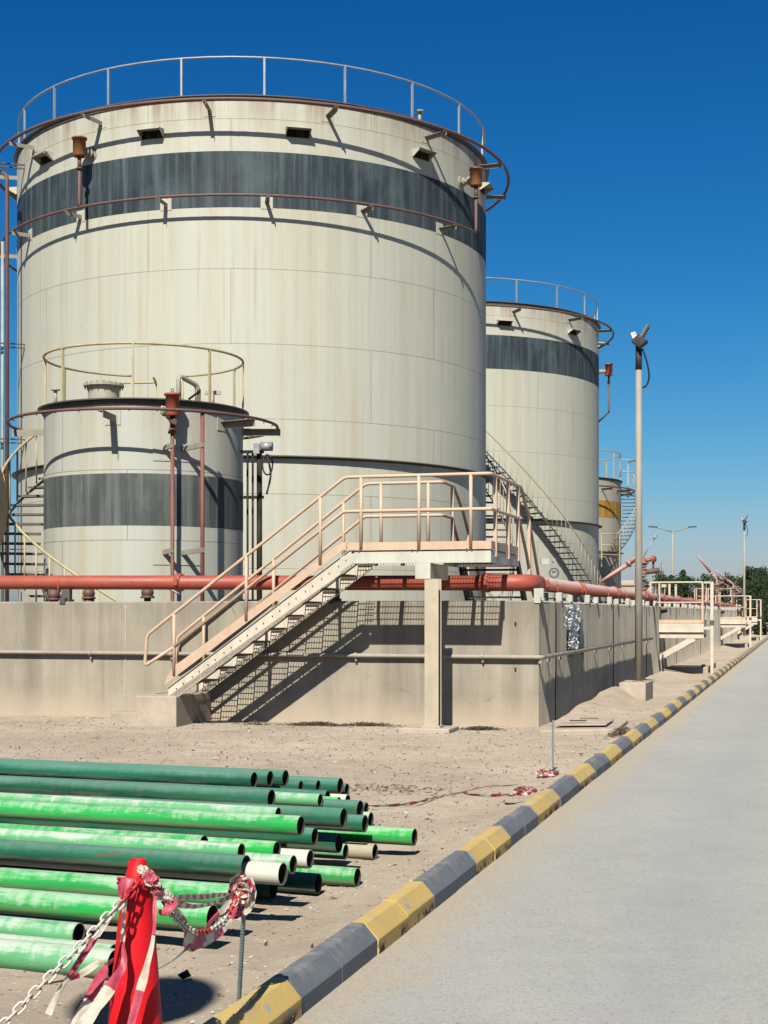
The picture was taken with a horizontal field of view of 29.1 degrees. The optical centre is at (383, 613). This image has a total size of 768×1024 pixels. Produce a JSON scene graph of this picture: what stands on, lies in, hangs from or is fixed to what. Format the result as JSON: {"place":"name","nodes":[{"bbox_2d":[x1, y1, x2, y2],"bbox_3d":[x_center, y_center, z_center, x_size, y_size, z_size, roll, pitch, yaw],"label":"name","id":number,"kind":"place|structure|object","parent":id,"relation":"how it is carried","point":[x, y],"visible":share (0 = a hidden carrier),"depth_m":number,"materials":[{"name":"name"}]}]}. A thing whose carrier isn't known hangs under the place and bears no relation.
{"place":"outdoors","nodes":[
{"label":"outdoors","id":0,"kind":"place"},
{"bbox_2d":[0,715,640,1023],"bbox_3d":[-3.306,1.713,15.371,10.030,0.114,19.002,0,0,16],"label":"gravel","id":1,"kind":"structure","parent":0,"point":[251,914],"depth_m":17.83,"materials":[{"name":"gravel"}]},
{"bbox_2d":[0,623,767,1023],"bbox_3d":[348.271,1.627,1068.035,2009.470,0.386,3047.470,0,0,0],"label":"ground","id":2,"kind":"structure","parent":0,"point":[214,975],"depth_m":15.36,"materials":[{"name":"soil"}]},
{"bbox_2d":[0,468,7,546],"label":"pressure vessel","id":3,"kind":"object","parent":2,"relation":"on","point":[3,506],"visible":1,"depth_m":27.19,"materials":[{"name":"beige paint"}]},
{"bbox_2d":[0,938,114,979],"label":"green pipe","id":4,"kind":"object","parent":2,"relation":"on","point":[36,956],"visible":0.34,"depth_m":7.12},
{"bbox_2d":[0,933,114,948],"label":"green pipe","id":5,"kind":"object","parent":2,"relation":"on","point":[46,939],"visible":0.19,"depth_m":7.39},
{"bbox_2d":[0,916,84,939],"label":"green pipe","id":6,"kind":"object","parent":5,"relation":"on","point":[43,928],"visible":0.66,"depth_m":7.50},
{"bbox_2d":[0,866,204,881],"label":"green pipe","id":7,"kind":"object","parent":2,"relation":"on","point":[79,872],"visible":0.08,"depth_m":9.29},
{"bbox_2d":[0,887,218,928],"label":"green pipe","id":8,"kind":"object","parent":2,"relation":"on","point":[66,905],"visible":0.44,"depth_m":7.77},
{"bbox_2d":[0,867,230,906],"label":"green pipe","id":9,"kind":"object","parent":2,"relation":"on","point":[73,882],"visible":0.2,"depth_m":8.02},
{"bbox_2d":[111,709,135,725],"bbox_3d":[-3.907,1.695,23.522,0.464,0.310,1.020,0,0,16],"label":"concrete step","id":10,"kind":"object","parent":2,"relation":"on","point":[125,717],"visible":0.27,"depth_m":23.04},
{"bbox_2d":[107,858,161,1023],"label":"traffic cone","id":11,"kind":"object","parent":2,"relation":"on","point":[138,923],"visible":0.66,"depth_m":4.94,"materials":[{"name":"red plastic"}]},
{"bbox_2d":[0,874,144,1023],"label":"barrier chain","id":12,"kind":"object","parent":11,"relation":"hanging from","point":[29,997],"visible":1,"depth_m":4.69,"materials":[{"name":"white plastic"}]},
{"bbox_2d":[36,958,113,984],"bbox_3d":[-1.021,1.199,4.945,0.295,0.066,0.066,0,0,-38],"label":"barrier tape","id":13,"kind":"object","parent":11,"relation":"attached to","point":[89,968],"visible":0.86,"depth_m":4.94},
{"bbox_2d":[71,964,107,1023],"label":"barrier tape","id":14,"kind":"object","parent":11,"relation":"attached to","point":[96,985],"visible":0.91,"depth_m":4.87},
{"bbox_2d":[118,865,176,915],"bbox_3d":[-0.784,0.930,4.942,0.211,0.176,0.083,0,0,-36],"label":"tape knot","id":15,"kind":"object","parent":11,"relation":"attached to","point":[154,884],"visible":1,"depth_m":4.94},
{"bbox_2d":[45,878,133,1014],"bbox_3d":[-0.946,1.067,4.769,0.024,0.379,0.378,0,0,34],"label":"barrier tape","id":16,"kind":"object","parent":15,"relation":"hanging from","point":[82,956],"visible":0.84,"depth_m":4.74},
{"bbox_2d":[76,899,127,1023],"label":"barrier tape","id":17,"kind":"object","parent":15,"relation":"hanging from","point":[102,999],"visible":0.94,"depth_m":4.79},
{"bbox_2d":[127,894,156,1023],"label":"barrier tape","id":18,"kind":"object","parent":15,"relation":"hanging from","point":[139,991],"visible":1,"depth_m":4.86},
{"bbox_2d":[174,898,238,951],"bbox_3d":[-0.657,1.092,5.450,0.039,0.268,0.915,0,0,10],"label":"barrier tape","id":19,"kind":"object","parent":15,"relation":"attached to","point":[199,941],"visible":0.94,"depth_m":5.41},
{"bbox_2d":[161,889,241,935],"bbox_3d":[-0.654,1.085,5.475,0.039,0.226,0.985,0,0,10],"label":"barrier chain","id":20,"kind":"object","parent":11,"relation":"hanging from","point":[195,931],"visible":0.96,"depth_m":5.40,"materials":[{"name":"white plastic"}]},
{"bbox_2d":[176,893,235,908],"bbox_3d":[-0.671,1.051,5.480,0.018,0.162,0.954,0,0,9],"label":"barrier tape","id":21,"kind":"object","parent":20,"relation":"attached to","point":[184,905],"visible":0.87,"depth_m":5.46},
{"bbox_2d":[174,893,234,899],"bbox_3d":[-0.668,1.046,5.480,0.010,0.177,0.953,0,0,9],"label":"barrier tape","id":22,"kind":"object","parent":11,"relation":"attached to","point":[194,896],"visible":0.83,"depth_m":5.42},
{"bbox_2d":[0,759,273,786],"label":"green pipe","id":23,"kind":"object","parent":2,"relation":"on","point":[265,778],"visible":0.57,"depth_m":12.65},
{"bbox_2d":[0,865,277,898],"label":"green pipe","id":24,"kind":"object","parent":2,"relation":"on","point":[267,891],"visible":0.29,"depth_m":9.12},
{"bbox_2d":[280,848,313,868],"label":"pipe","id":25,"kind":"object","parent":24,"relation":"on","point":[305,858],"visible":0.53,"depth_m":9.03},
{"bbox_2d":[0,800,304,835],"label":"green pipe","id":26,"kind":"object","parent":25,"relation":"on","point":[278,824],"visible":1,"depth_m":9.30,"materials":[{"name":"metal"}]},
{"bbox_2d":[0,342,279,601],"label":"tank","id":27,"kind":"object","parent":2,"relation":"on","point":[132,485],"visible":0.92,"depth_m":27.76,"materials":[{"name":"metal"}]},
{"bbox_2d":[0,860,287,884],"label":"pipe","id":28,"kind":"object","parent":2,"relation":"on","point":[267,872],"visible":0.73,"depth_m":8.19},
{"bbox_2d":[0,828,244,854],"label":"green pipe","id":29,"kind":"object","parent":28,"relation":"on","point":[128,841],"visible":0.59,"depth_m":8.55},
{"bbox_2d":[0,839,250,877],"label":"green pipe","id":30,"kind":"object","parent":28,"relation":"on","point":[186,862],"visible":0.88,"depth_m":8.36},
{"bbox_2d":[136,692,210,726],"bbox_3d":[-3.326,1.561,23.453,0.680,0.578,1.400,0,0,16],"label":"concrete footing","id":31,"kind":"object","parent":2,"relation":"on","point":[164,709],"visible":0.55,"depth_m":22.84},
{"bbox_2d":[236,898,245,1001],"bbox_3d":[-0.595,1.409,6.181,0.021,0.648,0.383,0,0,-10],"label":"rebar stake","id":32,"kind":"object","parent":2,"relation":"on","point":[241,955],"visible":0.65,"depth_m":6.19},
{"bbox_2d":[229,872,255,916],"bbox_3d":[-0.567,1.128,5.940,0.108,0.176,0.068,0,0,0],"label":"tape knot","id":33,"kind":"object","parent":32,"relation":"attached to","point":[244,884],"visible":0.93,"depth_m":5.93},
{"bbox_2d":[205,897,233,928],"bbox_3d":[-0.640,1.173,5.824,0.020,0.102,0.235,0,0,27],"label":"barrier tape","id":34,"kind":"object","parent":33,"relation":"attached to","point":[222,909],"visible":0.96,"depth_m":5.82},
{"bbox_2d":[0,56,514,601],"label":"storage tank","id":35,"kind":"object","parent":2,"relation":"on","point":[318,266],"visible":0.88,"depth_m":37.52,"materials":[{"name":"metal"}]},
{"bbox_2d":[245,852,296,873],"bbox_3d":[-3.324,1.460,9.689,6.000,0.109,0.109,0,0,21],"label":"green pipe","id":36,"kind":"object","parent":2,"relation":"on","point":[290,861],"visible":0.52,"depth_m":8.63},
{"bbox_2d":[0,823,207,840],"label":"green pipe","id":37,"kind":"object","parent":36,"relation":"on","point":[118,832],"visible":0.35,"depth_m":8.91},
{"bbox_2d":[207,837,280,853],"bbox_3d":[-3.429,1.398,9.824,6.000,0.115,0.111,0,0,21],"label":"green pipe","id":38,"kind":"object","parent":36,"relation":"on","point":[262,846],"visible":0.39,"depth_m":8.76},
{"bbox_2d":[278,872,321,893],"bbox_3d":[-2.973,1.682,10.218,5.500,0.130,0.126,0,0,21],"label":"green pipe","id":39,"kind":"object","parent":2,"relation":"on","point":[303,882],"visible":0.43,"depth_m":9.22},
{"bbox_2d":[289,776,342,793],"bbox_3d":[-3.209,1.627,15.070,6.000,0.157,0.152,0,0,21],"label":"green pipe","id":40,"kind":"object","parent":2,"relation":"on","point":[332,785],"visible":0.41,"depth_m":13.98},
{"bbox_2d":[273,721,363,726],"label":"dry plant litter","id":41,"kind":"object","parent":2,"relation":"on","point":[319,723],"visible":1,"depth_m":22.96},
{"bbox_2d":[0,703,649,947],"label":"dry leaves","id":42,"kind":"object","parent":2,"relation":"on","point":[265,943],"visible":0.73,"depth_m":17.78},
{"bbox_2d":[295,865,360,886],"bbox_3d":[-2.033,1.683,10.158,4.000,0.122,0.119,0,0,21],"label":"green pipe","id":43,"kind":"object","parent":2,"relation":"on","point":[341,876],"visible":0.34,"depth_m":9.45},
{"bbox_2d":[313,844,348,859],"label":"green pipe","id":44,"kind":"object","parent":2,"relation":"on","point":[343,854],"visible":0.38,"depth_m":10.19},
{"bbox_2d":[280,832,342,852],"bbox_3d":[-3.096,1.528,10.941,6.000,0.137,0.134,0,0,21],"label":"green pipe","id":45,"kind":"object","parent":44,"relation":"on","point":[328,842],"visible":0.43,"depth_m":9.86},
{"bbox_2d":[330,793,349,799],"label":"pipe","id":46,"kind":"object","parent":2,"relation":"on","point":[345,796],"visible":0.16,"depth_m":13.05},
{"bbox_2d":[280,780,302,788],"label":"green pipe","id":47,"kind":"object","parent":46,"relation":"on","point":[293,784],"visible":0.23,"depth_m":13.22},
{"bbox_2d":[143,472,541,727],"bbox_3d":[-0.336,-0.156,24.860,5.517,3.812,5.549,0,0,16],"label":"access stair","id":48,"kind":"object","parent":2,"relation":"on","point":[430,561],"visible":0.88,"depth_m":22.46,"materials":[{"name":"metal"}]},
{"bbox_2d":[343,842,377,859],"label":"pipe","id":49,"kind":"object","parent":2,"relation":"on","point":[368,851],"visible":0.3,"depth_m":10.39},
{"bbox_2d":[318,826,417,845],"bbox_3d":[-2.580,1.578,11.537,6.000,0.126,0.123,0,0,21],"label":"green pipe","id":50,"kind":"object","parent":2,"relation":"on","point":[390,835],"visible":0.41,"depth_m":10.49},
{"bbox_2d":[305,814,367,832],"bbox_3d":[-2.462,1.465,11.212,5.000,0.122,0.121,0,0,21],"label":"green pipe","id":51,"kind":"object","parent":50,"relation":"on","point":[356,823],"visible":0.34,"depth_m":10.31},
{"bbox_2d":[0,776,275,804],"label":"green pipe","id":52,"kind":"object","parent":51,"relation":"on","point":[140,790],"visible":0.73,"depth_m":10.96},
{"bbox_2d":[321,798,363,814],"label":"green pipe","id":53,"kind":"object","parent":50,"relation":"on","point":[355,807],"visible":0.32,"depth_m":10.94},
{"bbox_2d":[274,792,322,806],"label":"green pipe","id":54,"kind":"object","parent":53,"relation":"on","point":[300,799],"visible":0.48,"depth_m":10.95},
{"bbox_2d":[332,721,405,726],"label":"dry plant litter","id":55,"kind":"object","parent":2,"relation":"on","point":[362,723],"visible":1,"depth_m":22.86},
{"bbox_2d":[0,600,742,726],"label":"bund wall","id":56,"kind":"structure","parent":2,"relation":"on","point":[501,692],"depth_m":23.88,"materials":[{"name":"concrete"}]},
{"bbox_2d":[59,589,73,603],"bbox_3d":[-5.354,-0.293,24.885,0.180,0.267,0.260,0,0,16],"label":"pipe support","id":57,"kind":"object","parent":56,"relation":"on","point":[66,595],"visible":1,"depth_m":24.86,"materials":[{"name":"paint"}]},
{"bbox_2d":[0,637,652,662],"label":"pipe","id":58,"kind":"object","parent":56,"relation":"attached to","point":[356,656],"depth_m":23.66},
{"bbox_2d":[532,588,545,602],"bbox_3d":[2.377,-0.274,22.711,0.180,0.227,0.260,0,0,16],"label":"pipe support","id":59,"kind":"object","parent":56,"relation":"on","point":[539,594],"visible":1,"depth_m":22.69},
{"bbox_2d":[540,558,558,600],"bbox_3d":[2.912,-0.360,25.983,0.310,1.220,0.153,0,0,0],"label":"junction box","id":60,"kind":"object","parent":56,"relation":"attached to","point":[544,561],"visible":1,"depth_m":25.98,"materials":[{"name":"metal"}]},
{"bbox_2d":[542,592,562,601],"bbox_3d":[2.821,-0.277,24.809,0.340,0.150,0.120,0,0,16],"label":"pipe support","id":61,"kind":"object","parent":56,"relation":"on","point":[559,596],"visible":0.68,"depth_m":24.73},
{"bbox_2d":[0,573,735,606],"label":"red pipeline","id":62,"kind":"object","parent":61,"relation":"on","point":[484,582],"visible":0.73,"depth_m":24.27,"materials":[{"name":"paint"}]},
{"bbox_2d":[42,589,61,601],"bbox_3d":[-5.776,-0.310,25.825,0.411,0.720,0.238,0,0,21],"label":"valve","id":63,"kind":"object","parent":62,"relation":"attached to","point":[52,596],"visible":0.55,"depth_m":25.75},
{"bbox_2d":[59,589,95,601],"bbox_3d":[-5.300,-0.216,25.584,0.628,0.493,0.234,0,0,0],"label":"valve","id":64,"kind":"object","parent":62,"relation":"attached to","point":[88,595],"visible":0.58,"depth_m":25.50,"materials":[{"name":"metal"}]},
{"bbox_2d":[140,590,179,600],"bbox_3d":[-3.807,-0.227,25.176,0.678,0.493,0.234,0,0,0],"label":"valve","id":65,"kind":"object","parent":62,"relation":"attached to","point":[147,595],"visible":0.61,"depth_m":25.11,"materials":[{"name":"metal"}]},
{"bbox_2d":[600,534,663,590],"bbox_3d":[6.563,-1.283,39.170,1.692,1.666,0.459,0,0,0],"label":"fire monitor","id":66,"kind":"object","parent":62,"relation":"attached to","point":[645,562],"visible":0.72,"depth_m":39.15,"materials":[{"name":"red metal"}]},
{"bbox_2d":[697,555,741,601],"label":"fire monitor","id":67,"kind":"object","parent":62,"relation":"attached to","point":[717,589],"visible":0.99,"depth_m":74.59,"materials":[{"name":"red metal"}]},
{"bbox_2d":[714,570,742,604],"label":"fire monitor","id":68,"kind":"object","parent":62,"relation":"attached to","point":[733,592],"visible":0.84,"depth_m":93.08,"materials":[{"name":"red metal"}]},
{"bbox_2d":[564,603,580,630],"bbox_3d":[3.272,0.070,25.625,0.087,0.487,1.649,0,0,17],"label":"foil sheet","id":69,"kind":"object","parent":56,"relation":"attached to","point":[572,619],"visible":1,"depth_m":25.55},
{"bbox_2d":[568,630,578,649],"bbox_3d":[3.302,0.460,25.718,0.081,0.337,1.038,0,0,16],"label":"foil sheet","id":70,"kind":"object","parent":56,"relation":"attached to","point":[573,636],"visible":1,"depth_m":25.64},
{"bbox_2d":[579,618,582,643],"bbox_3d":[3.564,0.320,26.782,0.018,0.460,0.400,0,0,16],"label":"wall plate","id":71,"kind":"object","parent":56,"relation":"attached to","point":[581,632],"depth_m":26.80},
{"bbox_2d":[650,581,713,673],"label":"service platform","id":72,"kind":"structure","parent":56,"relation":"attached to","point":[692,631],"depth_m":41.68,"materials":[{"name":"beige paint"}]},
{"bbox_2d":[715,595,751,647],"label":"service platform","id":73,"kind":"structure","parent":56,"relation":"attached to","point":[739,623],"depth_m":73.93,"materials":[{"name":"beige paint"}]},
{"bbox_2d":[735,599,761,639],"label":"service platform","id":74,"kind":"structure","parent":56,"relation":"attached to","point":[755,620],"depth_m":93.56,"materials":[{"name":"beige paint"}]},
{"bbox_2d":[399,725,458,733],"bbox_3d":[0.668,1.774,21.883,0.760,0.193,0.660,0,0,16],"label":"concrete footing","id":75,"kind":"object","parent":2,"relation":"on","point":[421,730],"visible":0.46,"depth_m":21.60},
{"bbox_2d":[349,782,508,795],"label":"dry plant litter","id":76,"kind":"object","parent":2,"relation":"on","point":[385,787],"visible":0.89,"depth_m":14.48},
{"bbox_2d":[368,784,517,806],"bbox_3d":[0.832,1.721,14.324,0.250,0.036,2.969,0,0,38],"label":"barrier tape","id":77,"kind":"object","parent":2,"relation":"on","point":[402,804],"visible":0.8,"depth_m":13.41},
{"bbox_2d":[460,726,506,730],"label":"dry plant litter","id":78,"kind":"object","parent":2,"relation":"on","point":[478,728],"visible":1,"depth_m":22.06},
{"bbox_2d":[203,636,767,1023],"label":"kerb","id":79,"kind":"structure","parent":2,"relation":"on","point":[295,991],"depth_m":8.34,"materials":[{"name":"concrete"}]},
{"bbox_2d":[464,792,514,796],"bbox_3d":[1.014,1.721,14.104,0.590,0.036,0.267,0,0,12],"label":"barrier tape","id":80,"kind":"object","parent":2,"relation":"on","point":[493,795],"visible":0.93,"depth_m":14.02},
{"bbox_2d":[513,786,537,795],"bbox_3d":[1.348,1.697,14.109,0.254,0.084,0.490,0,0,0],"label":"tape heap","id":81,"kind":"object","parent":2,"relation":"on","point":[521,790],"visible":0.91,"depth_m":13.99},
{"bbox_2d":[535,768,558,777],"bbox_3d":[1.705,1.681,15.432,0.260,0.115,0.480,0,0,0],"label":"tape heap","id":82,"kind":"object","parent":2,"relation":"on","point":[541,773],"visible":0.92,"depth_m":15.37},
{"bbox_2d":[486,277,614,603],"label":"storage tank","id":83,"kind":"object","parent":2,"relation":"on","point":[543,371],"visible":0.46,"depth_m":62.11,"materials":[{"name":"metal"}]},
{"bbox_2d":[552,720,553,768],"bbox_3d":[1.841,1.457,16.125,0.021,0.587,0.070,0,0,4],"label":"rebar stake","id":84,"kind":"object","parent":2,"relation":"on","point":[552,744],"visible":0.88,"depth_m":16.12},
{"bbox_2d":[540,718,627,735],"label":"drain slab","id":85,"kind":"structure","parent":2,"relation":"on","point":[592,726],"depth_m":21.54,"materials":[{"name":"concrete"}]},
{"bbox_2d":[599,449,634,604],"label":"tank","id":86,"kind":"object","parent":2,"relation":"on","point":[610,532],"visible":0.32,"depth_m":82.73,"materials":[{"name":"metal"}]},
{"bbox_2d":[604,726,630,738],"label":"dry plant litter","id":87,"kind":"object","parent":2,"relation":"on","point":[621,731],"visible":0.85,"depth_m":20.69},
{"bbox_2d":[619,680,652,700],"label":"concrete plinth","id":88,"kind":"structure","parent":2,"relation":"on","point":[642,691],"depth_m":29.16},
{"bbox_2d":[630,323,649,681],"bbox_3d":[5.157,-2.184,29.701,0.396,7.269,0.387,0,0,0],"label":"light pole","id":89,"kind":"object","parent":88,"relation":"on","point":[639,342],"visible":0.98,"depth_m":29.68,"materials":[{"name":"beige metal"}]},
{"bbox_2d":[645,573,689,606],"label":"bushy tree","id":90,"kind":"object","parent":2,"relation":"on","point":[665,579],"visible":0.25,"depth_m":127.68,"materials":[{"name":"green plant"}]},
{"bbox_2d":[652,569,691,597],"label":"bushy tree","id":91,"kind":"object","parent":2,"relation":"on","point":[683,573],"visible":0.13,"depth_m":130.91,"materials":[{"name":"green plant"}]},
{"bbox_2d":[648,526,696,575],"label":"street lamp","id":92,"kind":"object","parent":2,"relation":"on","point":[672,543],"visible":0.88,"depth_m":146.93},
{"bbox_2d":[657,576,707,608],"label":"bushy tree","id":93,"kind":"object","parent":2,"relation":"on","point":[682,587],"visible":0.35,"depth_m":125.77,"materials":[{"name":"green plant"}]},
{"bbox_2d":[667,661,715,673],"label":"concrete slab","id":94,"kind":"structure","parent":2,"relation":"on","point":[691,667],"depth_m":42.94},
{"bbox_2d":[683,573,727,601],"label":"bushy tree","id":95,"kind":"object","parent":2,"relation":"on","point":[706,578],"visible":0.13,"depth_m":131.84,"materials":[{"name":"green plant"}]},
{"bbox_2d":[694,588,742,634],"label":"caged platform","id":96,"kind":"structure","parent":2,"relation":"on","point":[696,596],"depth_m":94.57,"materials":[{"name":"white paint"}]},
{"bbox_2d":[714,572,754,630],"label":"bushy tree","id":97,"kind":"object","parent":2,"relation":"on","point":[728,577],"visible":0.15,"depth_m":125.59,"materials":[{"name":"green plant"}]},
{"bbox_2d":[724,642,748,647],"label":"concrete slab","id":98,"kind":"structure","parent":2,"relation":"on","point":[739,644],"depth_m":75.09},
{"bbox_2d":[739,635,748,641],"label":"concrete plinth","id":99,"kind":"structure","parent":2,"relation":"on","point":[744,638],"depth_m":90.43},
{"bbox_2d":[741,516,747,635],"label":"light pole","id":100,"kind":"object","parent":99,"relation":"on","point":[744,521],"visible":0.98,"depth_m":90.74,"materials":[{"name":"beige metal"}]},
{"bbox_2d":[734,572,767,634],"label":"bushy tree","id":101,"kind":"object","parent":2,"relation":"on","point":[753,586],"visible":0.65,"depth_m":117.03,"materials":[{"name":"green plant"}]},
{"bbox_2d":[735,565,767,634],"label":"bushy tree","id":102,"kind":"object","parent":2,"relation":"on","point":[761,570],"visible":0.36,"depth_m":120.85,"materials":[{"name":"green plant"}]},
{"bbox_2d":[0,0,767,606],"label":"sky","id":103,"kind":"structure","parent":0,"point":[630,136],"materials":[{"name":"blue"}]},
{"bbox_2d":[293,640,767,1023],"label":"road","id":104,"kind":"structure","parent":0,"point":[630,887],"depth_m":8.66,"materials":[{"name":"concrete"}]},
{"bbox_2d":[621,580,649,605],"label":"flat roofed building","id":105,"kind":"structure","parent":0,"point":[628,584],"depth_m":149.00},
{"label":"green pipe","id":106,"kind":"object","parent":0,"visible":0},
{"bbox_2d":[256,786,279,787],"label":"green pipe","id":107,"kind":"object","parent":106,"relation":"on","point":[269,787],"visible":0.09,"depth_m":12.89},
{"bbox_2d":[0,758,288,785],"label":"green pipe","id":108,"kind":"object","parent":107,"relation":"on","point":[281,777],"visible":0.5,"depth_m":12.94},
{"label":"green pipe","id":109,"kind":"object","parent":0,"visible":0},
{"bbox_2d":[0,761,257,786],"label":"green pipe","id":110,"kind":"object","parent":109,"relation":"on","point":[156,775],"visible":0.91,"depth_m":12.35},
{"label":"green pipe","id":111,"kind":"object","parent":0,"visible":0},
{"bbox_2d":[289,779,320,789],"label":"green pipe","id":112,"kind":"object","parent":111,"relation":"on","point":[312,784],"visible":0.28,"depth_m":13.52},
{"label":"green pipe","id":113,"kind":"object","parent":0,"visible":0},
{"bbox_2d":[0,775,329,795],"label":"green pipe","id":114,"kind":"object","parent":113,"relation":"on","point":[325,792],"visible":0.26,"depth_m":11.68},
{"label":"green pipe","id":115,"kind":"object","parent":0,"visible":0},
{"bbox_2d":[0,818,317,844],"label":"green pipe","id":116,"kind":"object","parent":115,"relation":"on","point":[309,836],"visible":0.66,"depth_m":9.87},
{"bbox_2d":[0,792,280,814],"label":"green pipe","id":117,"kind":"object","parent":116,"relation":"on","point":[140,803],"visible":0.51,"depth_m":10.06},
{"bbox_2d":[0,791,346,826],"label":"green pipe","id":118,"kind":"object","parent":116,"relation":"on","point":[325,816],"visible":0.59,"depth_m":9.72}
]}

